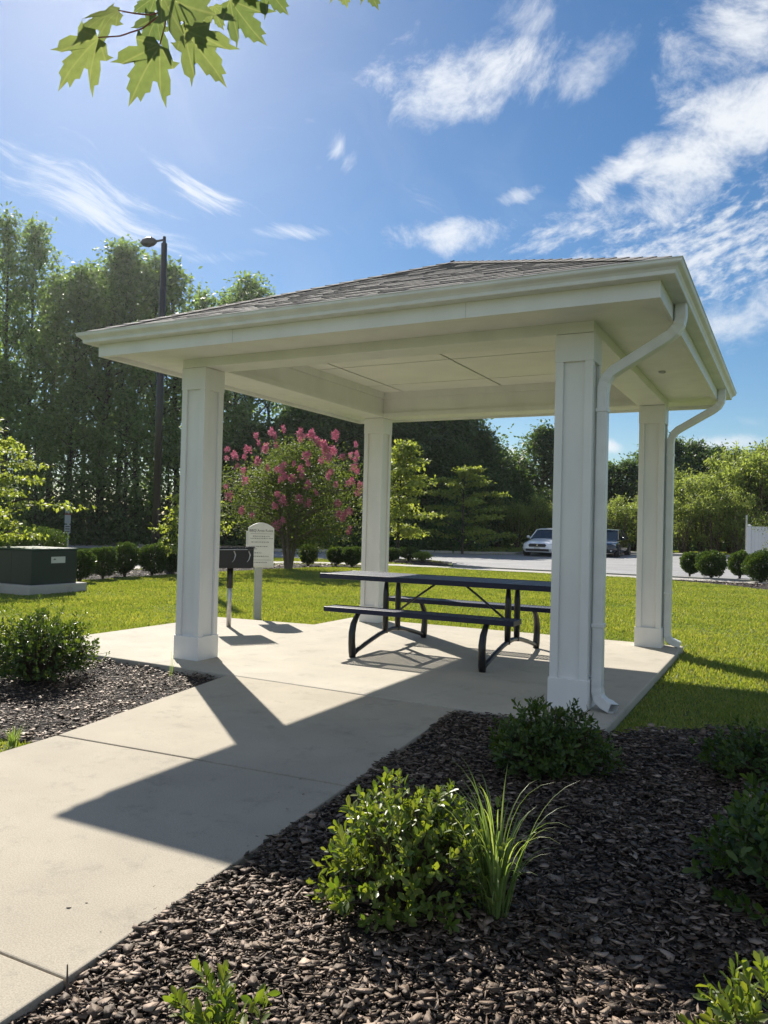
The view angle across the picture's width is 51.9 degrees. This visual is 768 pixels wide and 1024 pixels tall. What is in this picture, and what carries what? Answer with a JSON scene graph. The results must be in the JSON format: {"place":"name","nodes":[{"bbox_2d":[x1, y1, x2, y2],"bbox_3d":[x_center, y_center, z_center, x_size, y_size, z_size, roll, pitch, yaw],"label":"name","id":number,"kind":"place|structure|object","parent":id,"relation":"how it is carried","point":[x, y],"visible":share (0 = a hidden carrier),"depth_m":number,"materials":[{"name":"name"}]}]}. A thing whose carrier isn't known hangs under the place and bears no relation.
{"place":"outdoors","nodes":[
{"label":"outdoors","id":0,"kind":"place"},
{"bbox_2d":[51,0,379,106],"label":"maple branch","id":1,"kind":"object","parent":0,"point":[198,41],"visible":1,"depth_m":1.62,"materials":[{"name":"green plant"}]},
{"bbox_2d":[0,675,454,1023],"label":"path","id":2,"kind":"structure","parent":0,"point":[112,821],"depth_m":3.84,"materials":[{"name":"concrete"}]},
{"bbox_2d":[28,541,537,565],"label":"verge grass","id":3,"kind":"structure","parent":0,"point":[485,550],"depth_m":44.06,"materials":[{"name":"green plant"}]},
{"bbox_2d":[48,617,682,734],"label":"patio","id":4,"kind":"structure","parent":0,"point":[437,666],"depth_m":7.79,"materials":[{"name":"concrete"}]},
{"bbox_2d":[219,546,254,626],"bbox_3d":[-1.976,0.965,10.116,0.555,1.057,0.445,2,-1,-25],"label":"park grill","id":5,"kind":"object","parent":4,"relation":"on","point":[231,558],"visible":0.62,"depth_m":10.04,"materials":[{"name":"metal"}]},
{"bbox_2d":[75,255,736,712],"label":"pavilion","id":6,"kind":"structure","parent":4,"relation":"on","point":[579,349],"depth_m":7.16,"materials":[{"name":"white paint"}]},
{"bbox_2d":[320,570,550,672],"bbox_3d":[0.630,1.113,8.534,2.680,0.803,1.859,1,-1,27],"label":"picnic table","id":7,"kind":"object","parent":4,"relation":"on","point":[507,621],"visible":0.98,"depth_m":8.28,"materials":[{"name":"black plastic"}]},
{"bbox_2d":[0,543,767,751],"bbox_3d":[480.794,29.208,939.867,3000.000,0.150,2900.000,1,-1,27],"label":"ground","id":8,"kind":"structure","parent":0,"point":[618,726],"depth_m":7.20,"materials":[{"name":"plant"}]},
{"bbox_2d":[0,201,69,503],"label":"woodland tree","id":9,"kind":"object","parent":8,"relation":"on","point":[11,297],"visible":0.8,"depth_m":41.77,"materials":[{"name":"green plant"}]},
{"bbox_2d":[0,211,72,503],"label":"woodland tree","id":10,"kind":"object","parent":8,"relation":"on","point":[38,250],"visible":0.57,"depth_m":45.33,"materials":[{"name":"green plant"}]},
{"bbox_2d":[0,351,75,529],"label":"woodland tree","id":11,"kind":"object","parent":8,"relation":"on","point":[9,371],"visible":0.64,"depth_m":40.40,"materials":[{"name":"green plant"}]},
{"bbox_2d":[0,546,86,595],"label":"utility cabinet","id":12,"kind":"object","parent":8,"relation":"on","point":[28,570],"visible":0.91,"depth_m":14.62,"materials":[{"name":"metal"}]},
{"bbox_2d":[0,415,90,543],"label":"woodland tree","id":13,"kind":"object","parent":8,"relation":"on","point":[49,454],"visible":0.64,"depth_m":39.91,"materials":[{"name":"green plant"}]},
{"bbox_2d":[0,417,94,541],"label":"young tree","id":14,"kind":"object","parent":8,"relation":"on","point":[8,442],"visible":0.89,"depth_m":15.76,"materials":[{"name":"green plant"}]},
{"bbox_2d":[15,263,106,510],"bbox_3d":[-19.518,-6.673,47.529,6.612,17.140,4.952,2,-1,-35],"label":"woodland tree","id":15,"kind":"object","parent":8,"relation":"on","point":[56,286],"visible":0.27,"depth_m":47.02,"materials":[{"name":"green plant"}]},
{"bbox_2d":[23,260,124,504],"bbox_3d":[-18.060,-6.508,45.686,7.442,16.822,6.504,1,-1,0],"label":"woodland tree","id":16,"kind":"object","parent":8,"relation":"on","point":[72,280],"visible":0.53,"depth_m":45.39,"materials":[{"name":"green plant"}]},
{"bbox_2d":[8,371,141,540],"bbox_3d":[-17.191,-2.887,42.695,6.582,9.529,6.519,1,-1,7],"label":"woodland tree","id":17,"kind":"object","parent":8,"relation":"on","point":[72,387],"visible":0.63,"depth_m":42.41,"materials":[{"name":"green plant"}]},
{"bbox_2d":[76,548,96,581],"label":"clipped bush","id":18,"kind":"object","parent":8,"relation":"on","point":[86,564],"visible":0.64,"depth_m":17.25,"materials":[{"name":"green plant"}]},
{"bbox_2d":[35,236,154,514],"bbox_3d":[-16.363,-7.108,46.108,7.115,18.127,8.141,1,-1,0],"label":"woodland tree","id":19,"kind":"object","parent":8,"relation":"on","point":[104,291],"visible":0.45,"depth_m":45.41,"materials":[{"name":"green plant"}]},
{"bbox_2d":[57,430,137,544],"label":"woodland tree","id":20,"kind":"object","parent":8,"relation":"on","point":[100,438],"visible":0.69,"depth_m":42.02,"materials":[{"name":"green plant"}]},
{"bbox_2d":[0,651,217,742],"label":"bark mulch","id":21,"kind":"object","parent":8,"relation":"on","point":[104,704],"visible":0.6,"depth_m":6.23,"materials":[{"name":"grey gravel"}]},
{"bbox_2d":[0,593,109,683],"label":"round shrub","id":22,"kind":"object","parent":21,"relation":"on","point":[24,654],"visible":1,"depth_m":6.66,"materials":[{"name":"green plant"}]},
{"bbox_2d":[62,234,165,502],"bbox_3d":[-16.008,-7.194,46.194,6.836,18.314,6.383,1,-1,11],"label":"woodland tree","id":23,"kind":"object","parent":8,"relation":"on","point":[133,252],"visible":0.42,"depth_m":45.81,"materials":[{"name":"green plant"}]},
{"bbox_2d":[69,382,180,543],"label":"woodland tree","id":24,"kind":"object","parent":8,"relation":"on","point":[135,421],"visible":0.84,"depth_m":42.33,"materials":[{"name":"green plant"}]},
{"bbox_2d":[51,254,228,533],"bbox_3d":[-14.866,-6.708,47.789,9.089,17.463,9.005,1,-1,28],"label":"woodland tree","id":25,"kind":"object","parent":8,"relation":"on","point":[139,375],"visible":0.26,"depth_m":46.42,"materials":[{"name":"green plant"}]},
{"bbox_2d":[112,414,180,537],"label":"woodland tree","id":26,"kind":"object","parent":8,"relation":"on","point":[168,428],"visible":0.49,"depth_m":43.08,"materials":[{"name":"green plant"}]},
{"bbox_2d":[140,236,166,562],"bbox_3d":[-7.334,-3.558,24.971,1.006,10.440,0.560,2,-1,-19],"label":"street lamp","id":27,"kind":"object","parent":8,"relation":"on","point":[148,242],"visible":0.77,"depth_m":24.95,"materials":[{"name":"brown metal"}]},
{"bbox_2d":[100,247,219,511],"bbox_3d":[-13.845,-6.993,49.019,8.194,18.131,8.118,2,-1,-23],"label":"woodland tree","id":28,"kind":"object","parent":8,"relation":"on","point":[156,260],"visible":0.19,"depth_m":48.09,"materials":[{"name":"green plant"}]},
{"bbox_2d":[139,255,224,507],"bbox_3d":[-13.508,-7.013,49.486,7.893,18.190,5.912,1,-1,22],"label":"woodland tree","id":29,"kind":"object","parent":8,"relation":"on","point":[180,303],"visible":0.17,"depth_m":48.81,"materials":[{"name":"green plant"}]},
{"bbox_2d":[149,281,233,494],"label":"woodland tree","id":30,"kind":"object","parent":8,"relation":"on","point":[204,302],"visible":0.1,"depth_m":51.52,"materials":[{"name":"green plant"}]},
{"bbox_2d":[148,479,245,555],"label":"young tree","id":31,"kind":"object","parent":8,"relation":"on","point":[175,511],"visible":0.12,"depth_m":20.16,"materials":[{"name":"green plant"}]},
{"bbox_2d":[164,432,268,545],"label":"woodland tree","id":32,"kind":"object","parent":8,"relation":"on","point":[228,444],"visible":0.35,"depth_m":42.79,"materials":[{"name":"green plant"}]},
{"bbox_2d":[76,564,359,579],"bbox_3d":[-5.763,1.647,22.054,3.290,0.001,15.883,1,-1,38],"label":"mulch bed","id":33,"kind":"object","parent":8,"relation":"on","point":[163,573],"visible":0.2,"depth_m":22.28,"materials":[{"name":"brown wood"}]},
{"bbox_2d":[5,526,69,547],"bbox_3d":[-8.131,0.939,18.613,1.432,1.242,1.259,1,-1,27],"label":"clipped bush","id":34,"kind":"object","parent":33,"relation":"on","point":[55,541],"visible":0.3,"depth_m":18.37,"materials":[{"name":"green plant"}]},
{"bbox_2d":[89,545,118,578],"bbox_3d":[-6.569,1.184,18.466,0.658,0.822,0.701,1,-1,27],"label":"clipped bush","id":35,"kind":"object","parent":33,"relation":"on","point":[108,556],"visible":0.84,"depth_m":18.31,"materials":[{"name":"green plant"}]},
{"bbox_2d":[115,541,140,576],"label":"clipped bush","id":36,"kind":"object","parent":33,"relation":"on","point":[125,564],"visible":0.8,"depth_m":19.21,"materials":[{"name":"green plant"}]},
{"bbox_2d":[137,542,168,574],"bbox_3d":[-5.861,1.200,19.949,0.803,0.874,0.699,1,-1,27],"label":"clipped bush","id":37,"kind":"object","parent":33,"relation":"on","point":[157,558],"visible":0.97,"depth_m":19.78,"materials":[{"name":"green plant"}]},
{"bbox_2d":[157,534,177,573],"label":"clipped bush","id":38,"kind":"object","parent":33,"relation":"on","point":[172,559],"visible":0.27,"depth_m":20.56,"materials":[{"name":"green plant"}]},
{"bbox_2d":[177,273,289,429],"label":"woodland tree","id":39,"kind":"object","parent":8,"relation":"on","point":[265,290],"visible":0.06,"depth_m":53.41,"materials":[{"name":"green plant"}]},
{"bbox_2d":[199,270,280,495],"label":"woodland tree","id":40,"kind":"object","parent":8,"relation":"on","point":[251,284],"visible":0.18,"depth_m":51.92,"materials":[{"name":"green plant"}]},
{"bbox_2d":[221,394,274,544],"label":"woodland tree","id":41,"kind":"object","parent":8,"relation":"on","point":[243,414],"visible":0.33,"depth_m":44.98,"materials":[{"name":"green plant"}]},
{"bbox_2d":[246,523,273,619],"bbox_3d":[-1.807,0.877,11.390,0.406,1.445,0.139,2,-1,-20],"label":"rules sign","id":42,"kind":"object","parent":8,"relation":"on","point":[260,537],"visible":0.95,"depth_m":11.36,"materials":[{"name":"plastic"}]},
{"bbox_2d":[221,416,309,536],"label":"woodland tree","id":43,"kind":"object","parent":8,"relation":"on","point":[250,431],"visible":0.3,"depth_m":43.61,"materials":[{"name":"green plant"}]},
{"bbox_2d":[0,468,538,552],"bbox_3d":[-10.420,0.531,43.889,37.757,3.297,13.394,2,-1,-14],"label":"woodland undergrowth","id":44,"kind":"object","parent":8,"relation":"on","point":[80,537],"visible":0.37,"depth_m":42.73,"materials":[{"name":"green plant"}]},
{"bbox_2d":[157,426,397,568],"bbox_3d":[-2.752,-0.377,23.932,6.872,4.396,6.495,1,-1,27],"label":"crape myrtle","id":45,"kind":"object","parent":8,"relation":"on","point":[284,481],"visible":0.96,"depth_m":23.32,"materials":[{"name":"green plant"}]},
{"bbox_2d":[223,420,348,545],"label":"woodland tree","id":46,"kind":"object","parent":8,"relation":"on","point":[279,433],"visible":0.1,"depth_m":44.95,"materials":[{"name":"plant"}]},
{"bbox_2d":[246,406,363,531],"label":"woodland tree","id":47,"kind":"object","parent":8,"relation":"on","point":[293,420],"visible":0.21,"depth_m":46.01,"materials":[{"name":"green plant"}]},
{"bbox_2d":[287,411,394,525],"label":"woodland tree","id":48,"kind":"object","parent":8,"relation":"on","point":[341,425],"visible":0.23,"depth_m":46.77,"materials":[{"name":"green plant"}]},
{"bbox_2d":[341,546,361,566],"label":"clipped bush","id":49,"kind":"object","parent":8,"relation":"on","point":[351,555],"visible":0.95,"depth_m":25.97,"materials":[{"name":"green plant"}]},
{"bbox_2d":[295,418,460,520],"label":"woodland tree","id":50,"kind":"object","parent":8,"relation":"on","point":[430,430],"visible":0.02,"depth_m":49.34,"materials":[{"name":"green plant"}]},
{"bbox_2d":[317,419,441,530],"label":"woodland tree","id":51,"kind":"object","parent":8,"relation":"on","point":[362,450],"visible":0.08,"depth_m":48.02,"materials":[{"name":"green plant"}]},
{"bbox_2d":[9,710,767,1023],"bbox_3d":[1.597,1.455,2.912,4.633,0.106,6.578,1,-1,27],"label":"bark mulch","id":52,"kind":"object","parent":8,"relation":"on","point":[100,1008],"visible":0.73,"depth_m":2.68,"materials":[{"name":"wood"}]},
{"bbox_2d":[163,953,280,1023],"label":"sprig plant","id":53,"kind":"object","parent":52,"relation":"on","point":[214,1014],"visible":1,"depth_m":2.01,"materials":[{"name":"green plant"}]},
{"bbox_2d":[305,766,513,934],"bbox_3d":[0.094,1.207,2.909,0.779,0.518,0.770,1,-1,27],"label":"leafy shrub","id":54,"kind":"object","parent":52,"relation":"on","point":[427,826],"visible":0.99,"depth_m":2.81,"materials":[{"name":"green plant"}]},
{"bbox_2d":[411,755,575,920],"bbox_3d":[0.401,1.190,2.822,0.608,0.557,0.514,1,-1,27],"label":"grass tuft","id":55,"kind":"object","parent":52,"relation":"on","point":[495,861],"visible":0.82,"depth_m":2.77,"materials":[{"name":"green plant"}]},
{"bbox_2d":[488,695,628,782],"bbox_3d":[0.947,1.295,4.628,0.796,0.457,0.809,2,-1,-8],"label":"leafy shrub","id":56,"kind":"object","parent":52,"relation":"on","point":[556,753],"visible":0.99,"depth_m":4.43,"materials":[{"name":"green plant"}]},
{"bbox_2d":[676,950,767,1023],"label":"sprig plant","id":57,"kind":"object","parent":52,"relation":"on","point":[745,1003],"visible":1,"depth_m":2.08,"materials":[{"name":"green plant"}]},
{"bbox_2d":[682,773,767,931],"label":"leafy shrub","id":58,"kind":"object","parent":52,"relation":"on","point":[750,851],"visible":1,"depth_m":2.99,"materials":[{"name":"green plant"}]},
{"bbox_2d":[689,714,767,787],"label":"leafy shrub","id":59,"kind":"object","parent":52,"relation":"on","point":[732,755],"visible":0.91,"depth_m":4.44,"materials":[{"name":"green plant"}]},
{"bbox_2d":[353,438,447,547],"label":"young tree","id":60,"kind":"object","parent":8,"relation":"on","point":[402,452],"visible":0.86,"depth_m":32.85,"materials":[{"name":"green plant"}]},
{"bbox_2d":[341,422,460,545],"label":"woodland tree","id":61,"kind":"object","parent":8,"relation":"on","point":[399,432],"visible":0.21,"depth_m":48.43,"materials":[{"name":"green plant"}]},
{"bbox_2d":[86,541,729,557],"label":"kerb","id":62,"kind":"structure","parent":8,"relation":"on","point":[437,551],"depth_m":42.13,"materials":[{"name":"concrete"}]},
{"bbox_2d":[128,560,767,621],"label":"lawn grass","id":63,"kind":"structure","parent":8,"relation":"on","point":[744,603],"depth_m":17.90,"materials":[{"name":"green plant"}]},
{"bbox_2d":[403,419,494,504],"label":"woodland tree","id":64,"kind":"object","parent":8,"relation":"on","point":[457,431],"visible":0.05,"depth_m":52.48,"materials":[{"name":"green plant"}]},
{"bbox_2d":[395,431,510,546],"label":"woodland tree","id":65,"kind":"object","parent":8,"relation":"on","point":[456,452],"visible":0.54,"depth_m":49.20,"materials":[{"name":"green plant"}]},
{"bbox_2d":[404,465,522,553],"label":"young tree","id":66,"kind":"object","parent":8,"relation":"on","point":[465,473],"visible":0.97,"depth_m":41.70,"materials":[{"name":"green plant"}]},
{"bbox_2d":[406,419,528,511],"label":"woodland tree","id":67,"kind":"object","parent":8,"relation":"on","point":[464,437],"visible":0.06,"depth_m":54.07,"materials":[{"name":"green plant"}]},
{"bbox_2d":[437,418,532,541],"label":"woodland tree","id":68,"kind":"object","parent":8,"relation":"on","point":[471,440],"visible":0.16,"depth_m":55.12,"materials":[{"name":"green plant"}]},
{"bbox_2d":[460,472,522,546],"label":"woodland tree","id":69,"kind":"object","parent":8,"relation":"on","point":[499,482],"visible":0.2,"depth_m":51.03,"materials":[{"name":"green plant"}]},
{"bbox_2d":[442,419,541,536],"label":"woodland tree","id":70,"kind":"object","parent":8,"relation":"on","point":[488,448],"visible":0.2,"depth_m":55.51,"materials":[{"name":"green plant"}]},
{"bbox_2d":[480,491,532,546],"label":"willow sapling","id":71,"kind":"object","parent":8,"relation":"on","point":[504,526],"visible":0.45,"depth_m":50.20,"materials":[{"name":"green plant"}]},
{"bbox_2d":[500,499,542,547],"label":"willow sapling","id":72,"kind":"object","parent":8,"relation":"on","point":[523,512],"visible":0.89,"depth_m":49.08,"materials":[{"name":"green plant"}]},
{"bbox_2d":[498,480,552,543],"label":"woodland tree","id":73,"kind":"object","parent":8,"relation":"on","point":[525,488],"visible":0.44,"depth_m":52.88,"materials":[{"name":"green plant"}]},
{"bbox_2d":[505,418,553,523],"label":"woodland tree","id":74,"kind":"object","parent":8,"relation":"on","point":[541,443],"visible":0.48,"depth_m":58.02,"materials":[{"name":"green plant"}]},
{"bbox_2d":[513,491,552,542],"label":"willow sapling","id":75,"kind":"object","parent":8,"relation":"on","point":[540,521],"visible":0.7,"depth_m":49.80,"materials":[{"name":"green plant"}]},
{"bbox_2d":[360,558,767,581],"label":"kerb","id":76,"kind":"structure","parent":8,"relation":"on","point":[453,563],"depth_m":26.49,"materials":[{"name":"concrete"}]},
{"bbox_2d":[393,500,744,551],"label":"woodland undergrowth","id":77,"kind":"object","parent":8,"relation":"on","point":[722,547],"visible":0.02,"depth_m":55.17,"materials":[{"name":"green plant"}]},
{"bbox_2d":[607,493,637,546],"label":"willow sapling","id":78,"kind":"object","parent":8,"relation":"on","point":[624,512],"visible":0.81,"depth_m":47.67,"materials":[{"name":"green plant"}]},
{"bbox_2d":[607,459,637,519],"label":"woodland tree","id":79,"kind":"object","parent":8,"relation":"on","point":[610,465],"visible":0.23,"depth_m":58.66,"materials":[{"name":"green plant"}]},
{"bbox_2d":[607,455,638,530],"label":"woodland tree","id":80,"kind":"object","parent":8,"relation":"on","point":[629,466],"visible":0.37,"depth_m":58.49,"materials":[{"name":"green plant"}]},
{"bbox_2d":[627,429,713,495],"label":"woodland tree","id":81,"kind":"object","parent":8,"relation":"on","point":[680,458],"visible":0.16,"depth_m":59.58,"materials":[{"name":"green plant"}]},
{"bbox_2d":[673,493,706,552],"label":"willow sapling","id":82,"kind":"object","parent":8,"relation":"on","point":[681,510],"visible":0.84,"depth_m":45.02,"materials":[{"name":"green plant"}]},
{"bbox_2d":[673,463,725,551],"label":"willow sapling","id":83,"kind":"object","parent":8,"relation":"on","point":[677,481],"visible":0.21,"depth_m":48.23,"materials":[{"name":"green plant"}]},
{"bbox_2d":[677,473,730,552],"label":"willow sapling","id":84,"kind":"object","parent":8,"relation":"on","point":[715,490],"visible":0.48,"depth_m":46.08,"materials":[{"name":"green plant"}]},
{"bbox_2d":[675,434,733,542],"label":"woodland tree","id":85,"kind":"object","parent":8,"relation":"on","point":[704,450],"visible":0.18,"depth_m":60.64,"materials":[{"name":"green plant"}]},
{"bbox_2d":[686,449,745,551],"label":"willow sapling","id":86,"kind":"object","parent":8,"relation":"on","point":[714,466],"visible":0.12,"depth_m":48.18,"materials":[{"name":"green plant"}]},
{"bbox_2d":[690,488,756,550],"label":"willow sapling","id":87,"kind":"object","parent":8,"relation":"on","point":[707,542],"visible":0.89,"depth_m":44.55,"materials":[{"name":"green plant"}]},
{"bbox_2d":[691,455,767,553],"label":"willow sapling","id":88,"kind":"object","parent":8,"relation":"on","point":[732,475],"visible":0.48,"depth_m":46.00,"materials":[{"name":"green plant"}]},
{"bbox_2d":[714,437,767,535],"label":"willow sapling","id":89,"kind":"object","parent":8,"relation":"on","point":[761,471],"visible":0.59,"depth_m":45.28,"materials":[{"name":"green plant"}]},
{"bbox_2d":[715,486,767,551],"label":"willow sapling","id":90,"kind":"object","parent":8,"relation":"on","point":[735,540],"visible":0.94,"depth_m":44.02,"materials":[{"name":"green plant"}]},
{"bbox_2d":[715,441,767,522],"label":"willow sapling","id":91,"kind":"object","parent":8,"relation":"on","point":[736,452],"visible":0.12,"depth_m":47.63,"materials":[{"name":"green plant"}]},
{"bbox_2d":[740,548,767,581],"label":"clipped bush","id":92,"kind":"object","parent":8,"relation":"on","point":[757,561],"visible":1,"depth_m":22.90,"materials":[{"name":"green plant"}]},
{"bbox_2d":[747,524,767,554],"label":"vinyl fence","id":93,"kind":"object","parent":8,"relation":"on","point":[755,539],"visible":0.48,"depth_m":37.87,"materials":[{"name":"grey plastic"}]},
{"bbox_2d":[0,0,767,515],"label":"sky","id":94,"kind":"structure","parent":0,"point":[362,141],"materials":[{"name":"blue"}]},
{"bbox_2d":[68,544,753,578],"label":"road","id":95,"kind":"structure","parent":0,"point":[621,564],"depth_m":34.12,"materials":[{"name":"grey asphalt"}]},
{"bbox_2d":[523,528,551,555],"bbox_3d":[8.900,1.622,42.347,2.112,1.522,4.780,1,-1,27],"label":"parked car","id":96,"kind":"object","parent":95,"relation":"on","point":[539,541],"visible":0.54,"depth_m":40.73,"materials":[{"name":"white paint"}]},
{"bbox_2d":[606,529,630,556],"bbox_3d":[12.168,1.679,42.915,2.112,1.522,4.780,1,-1,27],"label":"parked car","id":97,"kind":"object","parent":95,"relation":"on","point":[618,542],"visible":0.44,"depth_m":42.02,"materials":[{"name":"black paint"}]},
{"bbox_2d":[679,551,698,576],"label":"clipped bush","id":98,"kind":"object","parent":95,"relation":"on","point":[687,562],"visible":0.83,"depth_m":25.25,"materials":[{"name":"green plant"}]},
{"bbox_2d":[694,549,727,577],"bbox_3d":[10.092,1.618,24.337,0.951,0.978,0.970,2,-1,-20],"label":"clipped bush","id":99,"kind":"object","parent":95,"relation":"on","point":[711,563],"visible":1,"depth_m":24.14,"materials":[{"name":"green plant"}]},
{"bbox_2d":[726,549,747,578],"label":"clipped bush","id":100,"kind":"object","parent":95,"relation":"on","point":[735,559],"visible":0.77,"depth_m":24.98,"materials":[{"name":"green plant"}]},
{"bbox_2d":[78,561,767,583],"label":"pavement","id":101,"kind":"structure","parent":0,"point":[138,566],"depth_m":26.07,"materials":[{"name":"concrete"}]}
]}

